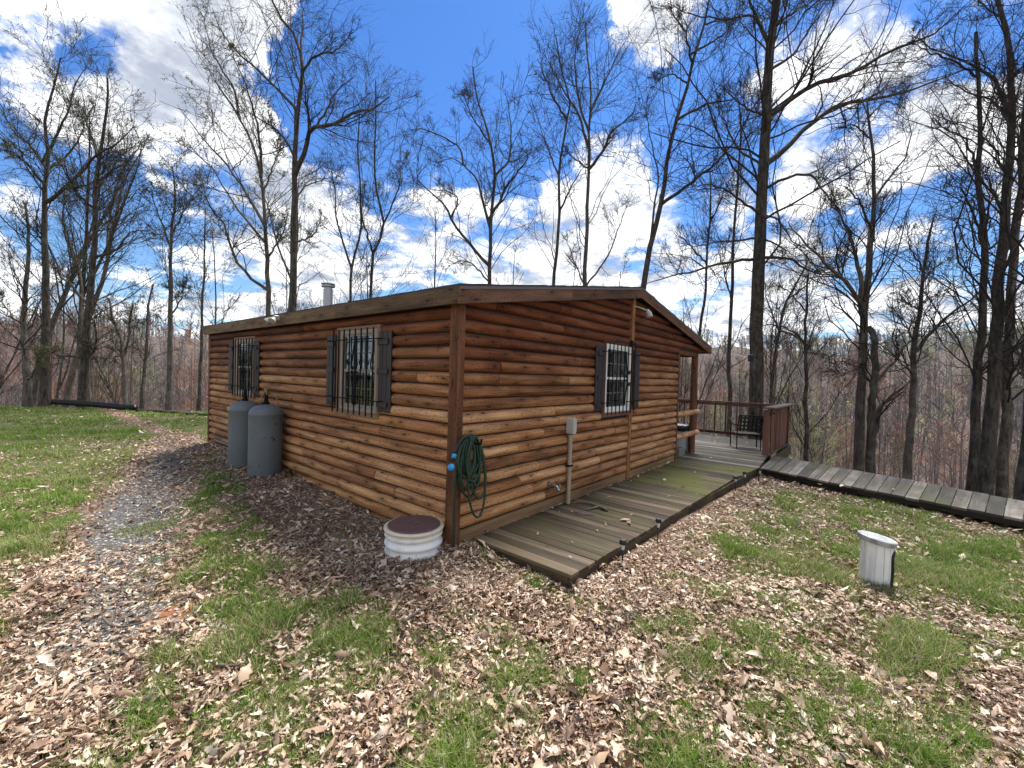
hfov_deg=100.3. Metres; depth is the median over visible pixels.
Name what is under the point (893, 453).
woodland tree
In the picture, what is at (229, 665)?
fallen stick
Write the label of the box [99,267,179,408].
bare tree
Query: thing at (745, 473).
solar light
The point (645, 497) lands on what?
wooden deck
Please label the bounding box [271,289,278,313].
woodland tree
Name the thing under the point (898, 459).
woodland tree
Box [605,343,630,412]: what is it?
window
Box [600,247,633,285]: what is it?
woodland tree
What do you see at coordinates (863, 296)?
bare tree
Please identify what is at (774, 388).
woodland tree
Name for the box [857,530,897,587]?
vent post
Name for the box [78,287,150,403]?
bare tree
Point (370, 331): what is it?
window
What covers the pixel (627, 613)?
fallen stick
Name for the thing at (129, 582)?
gravel
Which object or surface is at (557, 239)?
bare tree
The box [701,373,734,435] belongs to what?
woodland tree
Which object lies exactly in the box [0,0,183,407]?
bare tree
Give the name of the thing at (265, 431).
gas cylinder
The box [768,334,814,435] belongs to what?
woodland tree
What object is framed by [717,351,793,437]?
woodland tree
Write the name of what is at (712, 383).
woodland tree
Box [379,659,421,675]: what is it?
fallen stick
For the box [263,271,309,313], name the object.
woodland tree
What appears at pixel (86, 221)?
woodland tree
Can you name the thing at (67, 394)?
woodland tree
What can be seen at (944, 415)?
distant woodland
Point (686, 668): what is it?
fallen stick
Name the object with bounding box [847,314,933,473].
bare tree
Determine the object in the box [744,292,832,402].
woodland tree
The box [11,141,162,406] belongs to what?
woodland tree
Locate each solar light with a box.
[619,539,626,566]
[656,518,661,540]
[733,476,737,490]
[743,472,746,486]
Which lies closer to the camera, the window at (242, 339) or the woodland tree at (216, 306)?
the window at (242, 339)
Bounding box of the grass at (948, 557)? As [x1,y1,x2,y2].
[0,405,1023,767]
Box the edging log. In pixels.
[136,409,207,415]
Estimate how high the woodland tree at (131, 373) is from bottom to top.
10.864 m
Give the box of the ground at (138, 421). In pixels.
[0,321,1023,767]
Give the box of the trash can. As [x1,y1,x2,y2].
[677,423,688,451]
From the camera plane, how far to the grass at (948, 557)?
3.19 m
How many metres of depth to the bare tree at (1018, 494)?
10.26 m
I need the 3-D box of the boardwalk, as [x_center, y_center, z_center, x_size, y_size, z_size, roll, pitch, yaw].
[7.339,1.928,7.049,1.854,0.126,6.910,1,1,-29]
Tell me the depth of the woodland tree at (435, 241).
21.77 m
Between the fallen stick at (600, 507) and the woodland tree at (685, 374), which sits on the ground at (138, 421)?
the woodland tree at (685, 374)
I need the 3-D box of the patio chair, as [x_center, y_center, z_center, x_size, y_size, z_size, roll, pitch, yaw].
[6.394,1.284,11.600,0.690,0.930,0.678,2,1,14]
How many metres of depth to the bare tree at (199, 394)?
19.40 m
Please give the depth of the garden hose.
4.44 m
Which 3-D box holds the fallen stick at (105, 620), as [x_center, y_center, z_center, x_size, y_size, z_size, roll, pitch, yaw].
[-2.833,1.749,3.152,0.496,0.054,0.105,2,1,3]
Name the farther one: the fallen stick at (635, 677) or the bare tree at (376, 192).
the bare tree at (376, 192)
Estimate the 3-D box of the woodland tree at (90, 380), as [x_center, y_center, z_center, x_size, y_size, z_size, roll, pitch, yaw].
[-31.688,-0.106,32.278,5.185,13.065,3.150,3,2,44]
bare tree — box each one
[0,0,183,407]
[0,181,77,406]
[10,13,190,407]
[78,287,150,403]
[98,135,235,410]
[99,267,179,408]
[141,0,346,314]
[152,194,247,412]
[181,0,421,311]
[283,64,449,306]
[310,27,455,337]
[390,29,582,283]
[501,0,683,285]
[508,0,642,284]
[586,0,820,289]
[623,0,1023,439]
[633,157,754,424]
[681,59,811,436]
[729,46,1016,471]
[730,229,854,440]
[746,255,863,461]
[818,0,1023,500]
[842,19,1023,491]
[844,170,1006,479]
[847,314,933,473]
[856,0,1023,496]
[898,19,1023,498]
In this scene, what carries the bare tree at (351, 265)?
on the ground at (138, 421)
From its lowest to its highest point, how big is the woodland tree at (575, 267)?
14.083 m
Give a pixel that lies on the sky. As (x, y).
(437, 37)
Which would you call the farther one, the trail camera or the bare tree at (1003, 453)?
the trail camera
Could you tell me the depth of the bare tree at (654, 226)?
15.21 m
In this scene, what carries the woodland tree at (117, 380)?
on the ground at (138, 421)
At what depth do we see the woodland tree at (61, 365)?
32.22 m
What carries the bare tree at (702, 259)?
on the ground at (138, 421)
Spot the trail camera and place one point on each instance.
(751, 357)
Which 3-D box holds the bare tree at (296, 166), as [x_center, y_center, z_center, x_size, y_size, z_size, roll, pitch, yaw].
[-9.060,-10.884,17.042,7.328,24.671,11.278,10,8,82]
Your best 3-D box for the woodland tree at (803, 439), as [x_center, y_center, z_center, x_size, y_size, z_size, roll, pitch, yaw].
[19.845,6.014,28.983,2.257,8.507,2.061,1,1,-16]
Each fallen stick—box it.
[101,616,165,627]
[217,663,239,667]
[365,532,383,536]
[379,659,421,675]
[402,603,434,622]
[570,501,607,511]
[600,502,635,511]
[612,610,643,614]
[633,675,678,694]
[679,657,697,679]
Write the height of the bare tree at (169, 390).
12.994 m
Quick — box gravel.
[2,443,232,741]
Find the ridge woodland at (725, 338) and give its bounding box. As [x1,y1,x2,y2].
[0,304,987,367]
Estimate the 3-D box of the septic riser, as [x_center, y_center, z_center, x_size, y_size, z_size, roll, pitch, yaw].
[-1.012,1.604,4.399,0.608,0.353,0.608,3,2,40]
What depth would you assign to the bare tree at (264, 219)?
17.69 m
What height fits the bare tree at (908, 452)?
10.224 m
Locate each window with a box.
[235,339,251,395]
[339,328,376,413]
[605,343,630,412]
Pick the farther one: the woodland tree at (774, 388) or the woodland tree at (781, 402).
the woodland tree at (781, 402)
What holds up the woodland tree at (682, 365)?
on the ground at (138, 421)
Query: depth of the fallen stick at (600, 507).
5.84 m
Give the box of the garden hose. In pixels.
[447,434,486,546]
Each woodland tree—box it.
[0,119,174,376]
[0,265,118,407]
[0,301,54,394]
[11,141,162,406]
[50,292,137,403]
[54,98,206,407]
[67,304,119,407]
[96,375,131,408]
[107,295,179,403]
[120,339,153,405]
[145,206,257,352]
[153,388,185,409]
[180,374,207,410]
[237,147,328,311]
[237,277,312,316]
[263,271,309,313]
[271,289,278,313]
[280,287,320,312]
[334,244,392,337]
[397,202,457,290]
[492,234,525,284]
[562,248,589,285]
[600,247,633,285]
[678,326,708,423]
[678,344,733,422]
[678,379,690,420]
[679,293,707,423]
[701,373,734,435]
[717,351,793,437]
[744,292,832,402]
[764,278,802,403]
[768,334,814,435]
[771,382,795,456]
[790,411,819,460]
[804,426,833,464]
[847,388,912,475]
[882,429,923,477]
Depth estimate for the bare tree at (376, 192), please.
20.26 m
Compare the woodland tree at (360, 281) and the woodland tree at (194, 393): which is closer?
the woodland tree at (360, 281)
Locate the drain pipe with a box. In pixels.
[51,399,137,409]
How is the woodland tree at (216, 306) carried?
on the ground at (138, 421)
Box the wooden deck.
[473,399,796,587]
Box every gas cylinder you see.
[228,389,258,467]
[247,389,282,477]
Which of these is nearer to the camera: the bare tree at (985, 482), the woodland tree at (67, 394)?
the bare tree at (985, 482)
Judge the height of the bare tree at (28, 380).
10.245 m
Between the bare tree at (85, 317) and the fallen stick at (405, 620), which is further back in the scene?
the bare tree at (85, 317)
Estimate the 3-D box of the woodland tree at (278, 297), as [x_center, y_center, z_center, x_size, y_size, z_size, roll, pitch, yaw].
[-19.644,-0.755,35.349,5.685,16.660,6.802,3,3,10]
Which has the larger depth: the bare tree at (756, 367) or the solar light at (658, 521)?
the bare tree at (756, 367)
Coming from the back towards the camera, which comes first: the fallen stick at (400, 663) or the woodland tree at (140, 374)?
the woodland tree at (140, 374)
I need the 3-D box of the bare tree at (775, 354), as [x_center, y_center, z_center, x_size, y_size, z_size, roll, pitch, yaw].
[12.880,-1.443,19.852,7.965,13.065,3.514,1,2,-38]
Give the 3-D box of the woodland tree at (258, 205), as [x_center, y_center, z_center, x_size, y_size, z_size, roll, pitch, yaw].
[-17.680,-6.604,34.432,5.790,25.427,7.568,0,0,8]
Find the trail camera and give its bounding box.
[748,354,754,361]
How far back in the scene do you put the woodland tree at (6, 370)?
43.04 m
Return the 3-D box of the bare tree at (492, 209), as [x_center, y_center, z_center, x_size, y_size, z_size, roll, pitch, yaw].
[-0.830,-6.561,17.273,8.608,16.501,6.132,2,1,-10]
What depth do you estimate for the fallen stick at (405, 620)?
3.29 m
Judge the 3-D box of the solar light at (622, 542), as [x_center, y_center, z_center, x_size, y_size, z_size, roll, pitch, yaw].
[1.131,1.751,4.368,0.074,0.323,0.074,3,2,40]
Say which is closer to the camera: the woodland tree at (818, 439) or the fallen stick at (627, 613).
the fallen stick at (627, 613)
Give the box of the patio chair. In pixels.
[730,415,763,449]
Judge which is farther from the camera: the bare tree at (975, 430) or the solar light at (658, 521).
the bare tree at (975, 430)
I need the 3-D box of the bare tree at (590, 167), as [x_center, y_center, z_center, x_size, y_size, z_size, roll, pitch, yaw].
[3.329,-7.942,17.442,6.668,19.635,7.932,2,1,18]
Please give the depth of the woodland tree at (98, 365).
38.68 m
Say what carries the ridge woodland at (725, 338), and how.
on the ground at (138, 421)
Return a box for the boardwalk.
[761,456,1023,527]
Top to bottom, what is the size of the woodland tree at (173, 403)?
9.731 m
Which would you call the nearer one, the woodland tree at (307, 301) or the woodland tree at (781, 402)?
the woodland tree at (307, 301)
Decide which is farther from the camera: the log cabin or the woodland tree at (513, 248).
the woodland tree at (513, 248)
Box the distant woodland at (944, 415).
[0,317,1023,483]
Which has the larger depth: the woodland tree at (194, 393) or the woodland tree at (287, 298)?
the woodland tree at (194, 393)
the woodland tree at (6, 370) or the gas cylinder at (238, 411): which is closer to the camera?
the gas cylinder at (238, 411)
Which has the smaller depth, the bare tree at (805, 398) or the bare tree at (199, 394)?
the bare tree at (805, 398)
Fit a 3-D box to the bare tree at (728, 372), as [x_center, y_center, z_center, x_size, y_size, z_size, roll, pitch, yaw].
[10.568,-5.600,20.348,6.830,20.529,6.297,3,2,40]
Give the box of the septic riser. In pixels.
[383,515,443,561]
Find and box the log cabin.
[202,282,712,546]
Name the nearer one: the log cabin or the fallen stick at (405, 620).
the fallen stick at (405, 620)
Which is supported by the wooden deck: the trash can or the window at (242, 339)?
the trash can
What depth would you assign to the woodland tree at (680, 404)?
29.04 m
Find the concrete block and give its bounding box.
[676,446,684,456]
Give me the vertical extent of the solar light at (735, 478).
0.324 m
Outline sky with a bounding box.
[0,0,1023,355]
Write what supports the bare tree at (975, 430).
on the ground at (138, 421)

